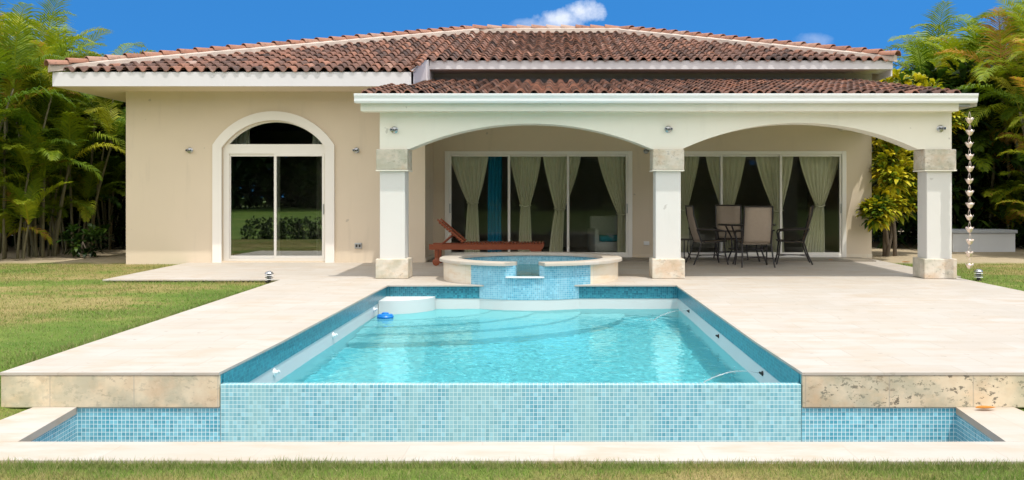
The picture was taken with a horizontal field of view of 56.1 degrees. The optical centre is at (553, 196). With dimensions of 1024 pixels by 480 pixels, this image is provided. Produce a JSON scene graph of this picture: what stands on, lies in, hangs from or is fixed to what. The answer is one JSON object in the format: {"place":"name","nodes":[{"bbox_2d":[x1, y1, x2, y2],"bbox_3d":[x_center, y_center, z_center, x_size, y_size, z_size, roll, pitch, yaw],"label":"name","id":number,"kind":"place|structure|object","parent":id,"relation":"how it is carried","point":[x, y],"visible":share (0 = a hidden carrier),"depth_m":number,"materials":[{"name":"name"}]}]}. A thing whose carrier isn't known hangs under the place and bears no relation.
{"place":"outdoors","nodes":[
{"label":"outdoors","id":0,"kind":"place"},
{"bbox_2d":[0,0,1022,69],"label":"sky","id":1,"kind":"structure","parent":0,"point":[171,25],"materials":[{"name":"blue"}]},
{"bbox_2d":[0,231,1023,479],"bbox_3d":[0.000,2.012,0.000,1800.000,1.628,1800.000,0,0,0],"label":"lawn","id":2,"kind":"structure","parent":0,"point":[116,255],"depth_m":11.41,"materials":[{"name":"green plant"}]},
{"bbox_2d":[0,23,52,252],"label":"palm tree","id":3,"kind":"object","parent":2,"relation":"on","point":[12,131],"visible":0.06,"depth_m":22.64,"materials":[{"name":"green plant"}]},
{"bbox_2d":[0,2,76,175],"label":"palm tree","id":4,"kind":"object","parent":2,"relation":"on","point":[8,65],"visible":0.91,"depth_m":19.81,"materials":[{"name":"green plant"}]},
{"bbox_2d":[0,0,106,258],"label":"palm tree","id":5,"kind":"object","parent":2,"relation":"on","point":[21,201],"visible":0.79,"depth_m":20.59,"materials":[{"name":"green plant"}]},
{"bbox_2d":[3,0,108,246],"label":"palm tree","id":6,"kind":"object","parent":2,"relation":"on","point":[53,15],"visible":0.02,"depth_m":24.83,"materials":[{"name":"green plant"}]},
{"bbox_2d":[0,12,123,250],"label":"palm tree","id":7,"kind":"object","parent":2,"relation":"on","point":[53,38],"visible":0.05,"depth_m":24.28,"materials":[{"name":"green plant"}]},
{"bbox_2d":[0,34,125,256],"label":"palm tree","id":8,"kind":"object","parent":2,"relation":"on","point":[54,155],"visible":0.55,"depth_m":21.36,"materials":[{"name":"green plant"}]},
{"bbox_2d":[3,71,125,249],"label":"undergrowth","id":9,"kind":"object","parent":2,"relation":"on","point":[118,232],"visible":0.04,"depth_m":24.50,"materials":[{"name":"green plant"}]},
{"bbox_2d":[38,29,111,242],"bbox_3d":[-14.935,-1.717,27.719,5.052,6.403,5.140,0,0,12],"label":"palm tree","id":10,"kind":"object","parent":2,"relation":"on","point":[96,36],"depth_m":28.34,"materials":[{"name":"green plant"}]},
{"bbox_2d":[0,33,155,253],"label":"palm tree","id":11,"kind":"object","parent":2,"relation":"on","point":[84,194],"visible":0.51,"depth_m":22.39,"materials":[{"name":"green plant"}]},
{"bbox_2d":[31,87,125,249],"bbox_3d":[-11.331,-0.983,24.724,3.839,4.866,3.906,0,0,36],"label":"palm tree","id":12,"kind":"object","parent":2,"relation":"on","point":[116,174],"visible":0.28,"depth_m":23.89,"materials":[{"name":"green plant"}]},
{"bbox_2d":[54,222,115,257],"bbox_3d":[-10.358,0.973,21.247,1.232,0.886,1.408,0,0,0],"label":"shrub","id":13,"kind":"object","parent":2,"relation":"on","point":[92,234],"visible":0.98,"depth_m":21.04,"materials":[{"name":"green plant"}]},
{"bbox_2d":[94,112,125,244],"bbox_3d":[-12.022,-0.994,26.937,2.967,4.852,3.166,0,0,-41],"label":"palm tree","id":14,"kind":"object","parent":2,"relation":"on","point":[113,211],"visible":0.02,"depth_m":26.73,"materials":[{"name":"green plant"}]},
{"bbox_2d":[1,375,220,407],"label":"retaining wall","id":15,"kind":"structure","parent":2,"relation":"on","point":[128,391],"depth_m":7.09,"materials":[{"name":"stone"}]},
{"bbox_2d":[265,271,273,282],"bbox_3d":[-4.400,1.244,14.850,0.136,0.182,0.136,0,0,0],"label":"garden light","id":16,"kind":"object","parent":2,"relation":"on","point":[269,277],"visible":0.99,"depth_m":14.81,"materials":[{"name":"silver metal"}]},
{"bbox_2d":[44,24,978,278],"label":"house","id":17,"kind":"structure","parent":2,"relation":"on","point":[439,97],"depth_m":18.90,"materials":[{"name":"beige paint"}]},
{"bbox_2d":[185,147,192,152],"bbox_3d":[-7.157,-0.907,18.853,0.132,0.116,0.093,0,0,0],"label":"wall light","id":18,"kind":"object","parent":17,"relation":"attached to","point":[189,150],"visible":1,"depth_m":18.88,"materials":[{"name":"grey metal"}]},
{"bbox_2d":[231,156,232,254],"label":"curtain","id":19,"kind":"object","parent":17,"relation":"hanging from","point":[231,205],"visible":0.23,"depth_m":19.28,"materials":[{"name":"fabric"}]},
{"bbox_2d":[231,129,249,143],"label":"curtain","id":20,"kind":"object","parent":17,"relation":"hanging from","point":[243,138],"visible":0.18,"depth_m":19.40,"materials":[{"name":"green fabric"}]},
{"bbox_2d":[212,111,334,262],"bbox_3d":[-5.507,-0.168,18.953,2.394,3.016,0.195,0,0,0],"label":"arched door","id":21,"kind":"structure","parent":17,"relation":"in","point":[326,149],"depth_m":18.96,"materials":[{"name":"white paint"}]},
{"bbox_2d":[312,134,321,143],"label":"curtain","id":22,"kind":"object","parent":17,"relation":"hanging from","point":[315,140],"visible":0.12,"depth_m":19.41,"materials":[{"name":"green fabric"}]},
{"bbox_2d":[316,156,321,255],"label":"curtain","id":23,"kind":"object","parent":17,"relation":"hanging from","point":[319,211],"visible":0.61,"depth_m":19.30,"materials":[{"name":"fabric"}]},
{"bbox_2d":[355,243,361,248],"bbox_3d":[-3.843,0.970,18.882,0.140,0.110,0.036,0,0,0],"label":"wall outlet","id":24,"kind":"object","parent":17,"relation":"attached to","point":[358,245],"depth_m":18.87,"materials":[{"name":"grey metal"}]},
{"bbox_2d":[390,126,397,133],"bbox_3d":[-2.518,-1.054,15.153,0.132,0.116,0.093,0,0,0],"label":"wall light","id":25,"kind":"object","parent":17,"relation":"attached to","point":[394,129],"visible":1,"depth_m":15.17,"materials":[{"name":"grey metal"}]},
{"bbox_2d":[451,157,487,251],"bbox_3d":[-1.804,0.150,20.461,0.838,2.140,0.097,0,0,0],"label":"curtain","id":26,"kind":"object","parent":17,"relation":"hanging from","point":[470,172],"visible":0.83,"depth_m":20.48,"materials":[{"name":"green fabric"}]},
{"bbox_2d":[488,157,501,251],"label":"curtain","id":27,"kind":"object","parent":17,"relation":"hanging from","point":[494,198],"visible":0.79,"depth_m":20.56,"materials":[{"name":"blue fabric"}]},
{"bbox_2d":[510,157,540,251],"bbox_3d":[-0.597,0.150,20.461,0.673,2.140,0.097,0,0,0],"label":"curtain","id":28,"kind":"object","parent":17,"relation":"hanging from","point":[525,170],"visible":0.82,"depth_m":20.48,"materials":[{"name":"green fabric"}]},
{"bbox_2d":[445,151,631,256],"bbox_3d":[-0.317,0.162,20.245,3.945,2.236,0.150,0,0,0],"label":"sliding door","id":29,"kind":"structure","parent":17,"relation":"in","point":[448,154],"depth_m":20.20,"materials":[{"name":"white paint"}]},
{"bbox_2d":[543,157,580,251],"bbox_3d":[0.176,0.150,20.461,0.822,2.140,0.096,0,0,0],"label":"curtain","id":30,"kind":"object","parent":17,"relation":"hanging from","point":[556,170],"visible":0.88,"depth_m":20.48,"materials":[{"name":"green fabric"}]},
{"bbox_2d":[587,216,616,251],"bbox_3d":[1.248,0.815,21.160,0.880,0.770,0.780,0,0,-12],"label":"armchair","id":31,"kind":"object","parent":17,"relation":"on","point":[601,233],"visible":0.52,"depth_m":21.19,"materials":[{"name":"white fabric"}]},
{"bbox_2d":[598,157,625,251],"bbox_3d":[1.279,0.150,20.462,0.698,2.140,0.098,0,0,0],"label":"curtain","id":32,"kind":"object","parent":17,"relation":"hanging from","point":[613,170],"visible":0.88,"depth_m":20.48,"materials":[{"name":"green fabric"}]},
{"bbox_2d":[665,126,672,132],"bbox_3d":[1.814,-1.064,15.153,0.132,0.116,0.093,0,0,0],"label":"wall light","id":33,"kind":"object","parent":17,"relation":"attached to","point":[668,129],"visible":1,"depth_m":15.17,"materials":[{"name":"grey metal"}]},
{"bbox_2d":[681,238,692,258],"bbox_3d":[2.630,1.082,19.450,0.420,0.445,0.420,0,0,0],"label":"side table","id":34,"kind":"object","parent":17,"relation":"on","point":[687,246],"visible":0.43,"depth_m":19.34,"materials":[{"name":"brown metal"}]},
{"bbox_2d":[681,157,698,251],"bbox_3d":[2.808,0.150,20.463,0.616,2.140,0.101,0,0,0],"label":"curtain","id":35,"kind":"object","parent":17,"relation":"hanging from","point":[688,175],"visible":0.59,"depth_m":20.48,"materials":[{"name":"green fabric"}]},
{"bbox_2d":[706,157,745,250],"bbox_3d":[3.670,0.150,20.460,0.871,2.140,0.096,0,0,0],"label":"curtain","id":36,"kind":"object","parent":17,"relation":"hanging from","point":[733,168],"visible":0.48,"depth_m":20.48,"materials":[{"name":"green fabric"}]},
{"bbox_2d":[713,205,748,259],"bbox_3d":[3.621,0.739,19.651,0.660,1.135,0.710,0,0,2],"label":"patio chair","id":37,"kind":"object","parent":17,"relation":"on","point":[728,214],"visible":0.68,"depth_m":19.94,"materials":[{"name":"brown fabric"}]},
{"bbox_2d":[681,151,845,256],"bbox_3d":[4.188,0.162,20.245,3.932,2.236,0.150,0,0,0],"label":"sliding door","id":38,"kind":"structure","parent":17,"relation":"in","point":[841,154],"depth_m":20.20,"materials":[{"name":"white paint"}]},
{"bbox_2d":[756,157,792,251],"bbox_3d":[4.709,0.150,20.462,0.828,2.140,0.098,0,0,0],"label":"curtain","id":39,"kind":"object","parent":17,"relation":"hanging from","point":[769,169],"visible":0.73,"depth_m":20.48,"materials":[{"name":"green fabric"}]},
{"bbox_2d":[799,157,838,251],"bbox_3d":[5.670,0.150,20.462,0.893,2.140,0.100,0,0,0],"label":"curtain","id":40,"kind":"object","parent":17,"relation":"hanging from","point":[819,173],"visible":0.92,"depth_m":20.48,"materials":[{"name":"green fabric"}]},
{"bbox_2d":[937,125,945,131],"bbox_3d":[6.120,-1.074,15.153,0.132,0.116,0.093,0,0,0],"label":"wall light","id":41,"kind":"object","parent":17,"relation":"attached to","point":[940,128],"visible":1,"depth_m":15.17,"materials":[{"name":"grey metal"}]},
{"bbox_2d":[965,111,973,268],"bbox_3d":[6.439,-0.096,14.860,0.134,2.438,0.124,0,0,0],"label":"rain chain","id":42,"kind":"object","parent":17,"relation":"hanging from","point":[969,193],"visible":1,"depth_m":14.83,"materials":[{"name":"silver metal"}]},
{"bbox_2d":[0,286,1023,464],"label":"swimming pool","id":43,"kind":"structure","parent":2,"relation":"in","point":[259,413],"depth_m":7.09,"materials":[{"name":"tile"}]},
{"bbox_2d":[273,368,279,375],"bbox_3d":[-2.437,1.550,8.465,0.057,0.070,0.069,0,0,0],"label":"pool nozzle","id":44,"kind":"object","parent":43,"relation":"attached to","point":[275,371],"visible":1,"depth_m":8.45,"materials":[{"name":"white plastic"}]},
{"bbox_2d":[439,252,621,310],"bbox_3d":[-0.360,1.755,15.309,2.900,1.590,2.880,0,0,0],"label":"spa","id":45,"kind":"object","parent":43,"relation":"on","point":[551,286],"visible":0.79,"depth_m":14.06,"materials":[{"name":"tile"}]},
{"bbox_2d":[516,264,538,275],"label":"spa water","id":46,"kind":"structure","parent":45,"relation":"in","point":[527,269],"depth_m":15.06,"materials":[{"name":"blue liquid"}]},
{"bbox_2d":[801,375,1023,407],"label":"retaining wall","id":47,"kind":"structure","parent":43,"relation":"on","point":[886,391],"depth_m":7.09,"materials":[{"name":"stone"}]},
{"bbox_2d":[975,406,994,408],"bbox_3d":[3.140,1.533,6.980,0.150,0.019,0.066,0,0,-5],"label":"fallen leaf","id":48,"kind":"object","parent":43,"relation":"on","point":[984,407],"visible":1,"depth_m":6.97,"materials":[{"name":"orange plant"}]},
{"bbox_2d":[855,67,966,255],"bbox_3d":[7.527,-0.743,21.164,4.002,4.310,2.027,0,0,-44],"label":"croton bush","id":49,"kind":"object","parent":2,"relation":"on","point":[894,176],"visible":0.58,"depth_m":20.76,"materials":[{"name":"green plant"}]},
{"bbox_2d":[872,38,969,241],"bbox_3d":[10.486,-1.455,28.404,5.263,5.854,5.173,0,0,12],"label":"palm tree","id":50,"kind":"object","parent":2,"relation":"on","point":[952,46],"depth_m":26.97,"materials":[{"name":"green plant"}]},
{"bbox_2d":[882,0,980,205],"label":"palm tree","id":51,"kind":"object","parent":2,"relation":"on","point":[927,33],"visible":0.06,"depth_m":28.61,"materials":[{"name":"green plant"}]},
{"bbox_2d":[892,39,995,228],"bbox_3d":[11.051,-1.382,26.471,4.852,5.676,5.131,0,0,30],"label":"palm tree","id":52,"kind":"object","parent":2,"relation":"on","point":[918,54],"visible":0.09,"depth_m":25.45,"materials":[{"name":"green plant"}]},
{"bbox_2d":[872,55,1023,248],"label":"undergrowth","id":53,"kind":"object","parent":2,"relation":"on","point":[951,83],"visible":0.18,"depth_m":24.77,"materials":[{"name":"green plant"}]},
{"bbox_2d":[914,28,993,63],"bbox_3d":[13.614,-1.940,29.689,5.684,6.871,5.050,0,0,-1],"label":"palm tree","id":54,"kind":"object","parent":2,"relation":"on","point":[953,42],"depth_m":29.12,"materials":[{"name":"green plant"}]},
{"bbox_2d":[898,4,1023,241],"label":"palm tree","id":55,"kind":"object","parent":2,"relation":"on","point":[971,33],"visible":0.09,"depth_m":27.81,"materials":[{"name":"green plant"}]},
{"bbox_2d":[901,2,1023,238],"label":"palm tree","id":56,"kind":"object","parent":2,"relation":"on","point":[941,36],"visible":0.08,"depth_m":27.67,"materials":[{"name":"green plant"}]},
{"bbox_2d":[910,0,1023,246],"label":"palm tree","id":57,"kind":"object","parent":2,"relation":"on","point":[1016,213],"visible":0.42,"depth_m":24.40,"materials":[{"name":"green plant"}]},
{"bbox_2d":[974,269,982,280],"bbox_3d":[6.750,1.244,15.250,0.136,0.182,0.136,0,0,0],"label":"garden light","id":58,"kind":"object","parent":2,"relation":"on","point":[978,273],"visible":0.98,"depth_m":15.22,"materials":[{"name":"silver metal"}]},
{"bbox_2d":[942,22,1023,228],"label":"palm tree","id":59,"kind":"object","parent":2,"relation":"on","point":[982,161],"visible":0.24,"depth_m":24.96,"materials":[{"name":"green plant"}]},
{"bbox_2d":[952,229,1017,251],"bbox_3d":[10.400,1.105,23.600,1.600,0.590,0.880,0,0,0],"label":"planter box","id":60,"kind":"object","parent":2,"relation":"on","point":[994,240],"visible":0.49,"depth_m":23.20,"materials":[{"name":"white concrete"}]},
{"bbox_2d":[947,1,1023,209],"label":"palm tree","id":61,"kind":"object","parent":2,"relation":"on","point":[1013,90],"visible":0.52,"depth_m":23.99,"materials":[{"name":"green plant"}]},
{"bbox_2d":[969,0,1023,208],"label":"palm tree","id":62,"kind":"object","parent":2,"relation":"on","point":[1010,58],"visible":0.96,"depth_m":22.14,"materials":[{"name":"green plant"}]},
{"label":"deck base","id":63,"kind":"structure","parent":2,"relation":"on","visible":0},
{"bbox_2d":[0,258,1023,374],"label":"deck","id":64,"kind":"structure","parent":63,"relation":"on","point":[878,317],"depth_m":10.40,"materials":[{"name":"stone"}]},
{"bbox_2d":[429,218,543,265],"bbox_3d":[-1.260,0.862,18.350,2.160,0.876,0.668,0,0,0],"label":"sun lounger","id":65,"kind":"object","parent":64,"relation":"on","point":[531,246],"visible":0.92,"depth_m":18.02,"materials":[{"name":"red wood"}]},
{"bbox_2d":[685,205,728,264],"bbox_3d":[2.950,0.739,18.546,0.710,1.135,0.660,0,0,-7],"label":"patio chair","id":66,"kind":"object","parent":64,"relation":"on","point":[693,228],"visible":1,"depth_m":18.40,"materials":[{"name":"brown fabric"}]},
{"bbox_2d":[717,223,775,263],"bbox_3d":[3.770,0.918,18.750,1.130,0.779,1.130,0,0,0],"label":"patio table","id":67,"kind":"object","parent":64,"relation":"on","point":[732,225],"visible":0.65,"depth_m":18.51,"materials":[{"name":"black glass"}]},
{"bbox_2d":[734,206,775,267],"bbox_3d":[3.740,0.739,17.849,0.660,1.135,0.711,0,0,0],"label":"patio chair","id":68,"kind":"object","parent":64,"relation":"on","point":[758,227],"visible":1,"depth_m":17.57,"materials":[{"name":"beige fabric"}]},
{"bbox_2d":[775,205,813,264],"bbox_3d":[4.650,0.739,18.595,0.710,1.135,0.660,0,0,10],"label":"patio chair","id":69,"kind":"object","parent":64,"relation":"on","point":[806,229],"visible":1,"depth_m":18.49,"materials":[{"name":"brown metal"}]},
{"bbox_2d":[276,309,759,382],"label":"water","id":70,"kind":"structure","parent":0,"point":[550,346],"depth_m":10.30,"materials":[{"name":"blue liquid"}]},
{"bbox_2d":[377,312,393,318],"bbox_3d":[-2.297,1.650,13.100,0.230,0.140,0.230,0,0,0],"label":"chlorine float","id":71,"kind":"object","parent":70,"relation":"on","point":[385,315],"visible":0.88,"depth_m":13.02,"materials":[{"name":"blue plastic"}]},
{"bbox_2d":[647,310,684,320],"bbox_3d":[1.476,1.607,12.910,0.623,0.157,0.286,0,0,-26],"label":"water jet","id":72,"kind":"object","parent":70,"relation":"on","point":[666,313],"visible":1,"depth_m":12.87},
{"bbox_2d":[695,367,756,382],"bbox_3d":[1.448,1.595,8.346,0.702,0.182,0.246,0,0,-12],"label":"water jet","id":73,"kind":"object","parent":70,"relation":"on","point":[724,373],"visible":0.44,"depth_m":8.33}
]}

